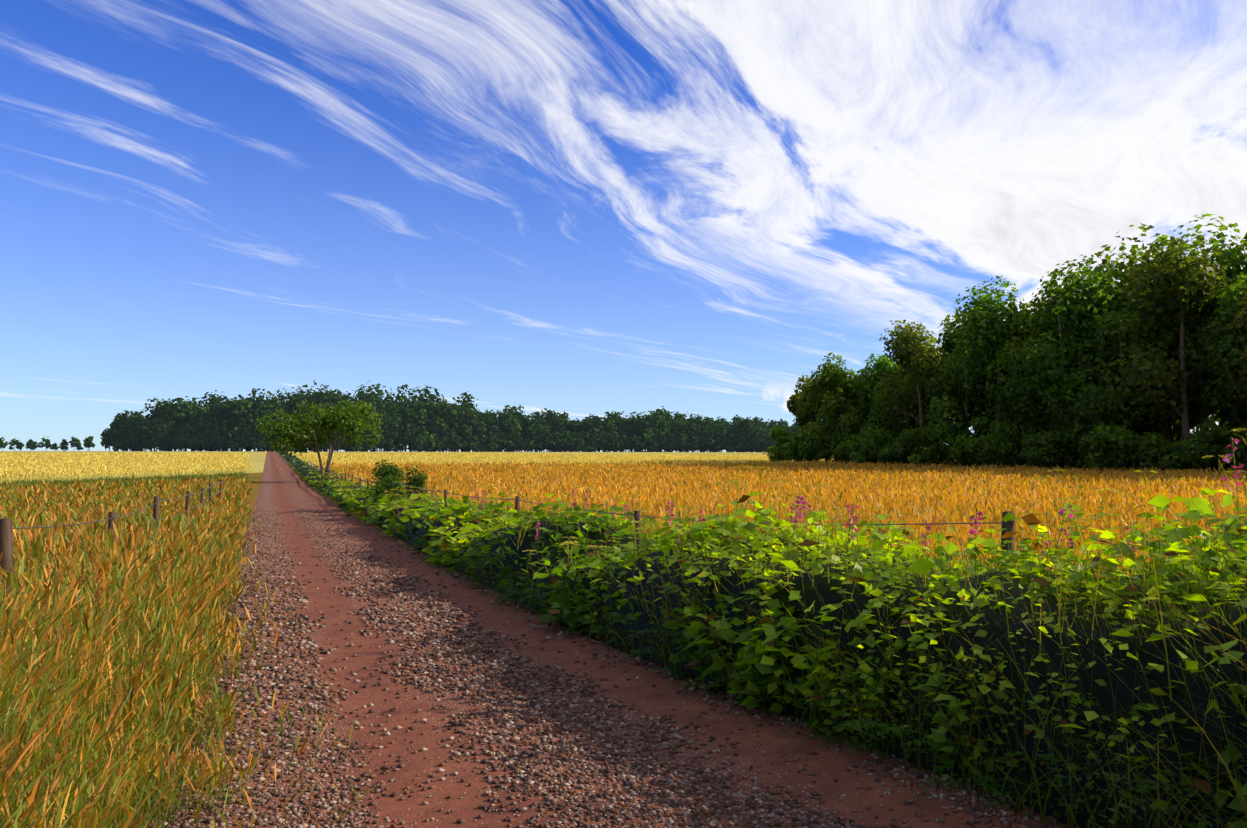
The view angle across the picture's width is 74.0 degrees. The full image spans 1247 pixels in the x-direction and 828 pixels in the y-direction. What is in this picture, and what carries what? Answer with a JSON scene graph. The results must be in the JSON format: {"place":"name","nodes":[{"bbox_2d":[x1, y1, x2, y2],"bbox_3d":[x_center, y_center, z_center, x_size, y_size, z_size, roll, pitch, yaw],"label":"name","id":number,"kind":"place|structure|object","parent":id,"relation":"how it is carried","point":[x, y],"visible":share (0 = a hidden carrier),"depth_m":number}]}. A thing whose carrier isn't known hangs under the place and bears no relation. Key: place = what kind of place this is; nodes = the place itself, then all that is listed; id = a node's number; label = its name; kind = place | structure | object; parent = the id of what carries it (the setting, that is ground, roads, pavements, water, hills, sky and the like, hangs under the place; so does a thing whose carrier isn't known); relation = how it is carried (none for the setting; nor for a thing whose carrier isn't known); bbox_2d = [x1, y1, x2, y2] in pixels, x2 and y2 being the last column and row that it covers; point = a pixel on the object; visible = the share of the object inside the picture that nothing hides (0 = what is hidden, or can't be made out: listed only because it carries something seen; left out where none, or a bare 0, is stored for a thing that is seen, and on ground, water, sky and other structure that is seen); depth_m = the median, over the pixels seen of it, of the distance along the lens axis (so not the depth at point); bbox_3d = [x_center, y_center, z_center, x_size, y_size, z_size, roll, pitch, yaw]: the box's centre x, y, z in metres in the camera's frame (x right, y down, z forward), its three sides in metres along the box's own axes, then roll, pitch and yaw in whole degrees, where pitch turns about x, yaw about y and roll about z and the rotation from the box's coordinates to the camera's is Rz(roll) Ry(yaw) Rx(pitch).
{"place":"outdoors","nodes":[
{"label":"outdoors","id":0,"kind":"place"},
{"bbox_2d":[135,451,1070,827],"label":"road","id":1,"kind":"structure","parent":0,"point":[287,491],"depth_m":5.24},
{"bbox_2d":[127,508,1075,827],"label":"road stones","id":2,"kind":"object","parent":1,"relation":"on","point":[437,674],"visible":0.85,"depth_m":5.04},
{"bbox_2d":[0,451,1246,827],"bbox_3d":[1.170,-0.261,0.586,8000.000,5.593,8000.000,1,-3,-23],"label":"ground","id":3,"kind":"structure","parent":0,"point":[256,463],"depth_m":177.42},
{"bbox_2d":[254,400,439,502],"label":"lone tree","id":4,"kind":"object","parent":3,"relation":"on","point":[328,421],"depth_m":73.50},
{"bbox_2d":[0,380,864,451],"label":"wood","id":5,"kind":"object","parent":3,"relation":"on","point":[466,419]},
{"bbox_2d":[0,462,1014,629],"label":"fence posts","id":6,"kind":"object","parent":3,"relation":"on","point":[6,539],"visible":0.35,"depth_m":6.78},
{"bbox_2d":[13,461,1003,572],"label":"fence wires","id":7,"kind":"object","parent":6,"relation":"attached to","point":[468,509],"visible":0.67,"depth_m":11.57},
{"bbox_2d":[279,452,1246,827],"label":"hedge","id":8,"kind":"object","parent":3,"relation":"on","point":[1218,561],"depth_m":4.49},
{"bbox_2d":[312,428,1246,701],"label":"wildflowers","id":9,"kind":"object","parent":8,"relation":"attached to","point":[856,520],"visible":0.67,"depth_m":5.92},
{"bbox_2d":[763,213,1246,473],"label":"forest","id":10,"kind":"object","parent":3,"relation":"on","point":[1138,308],"depth_m":111.43},
{"bbox_2d":[0,0,1246,451],"label":"sky","id":11,"kind":"structure","parent":0,"point":[578,208]}
]}

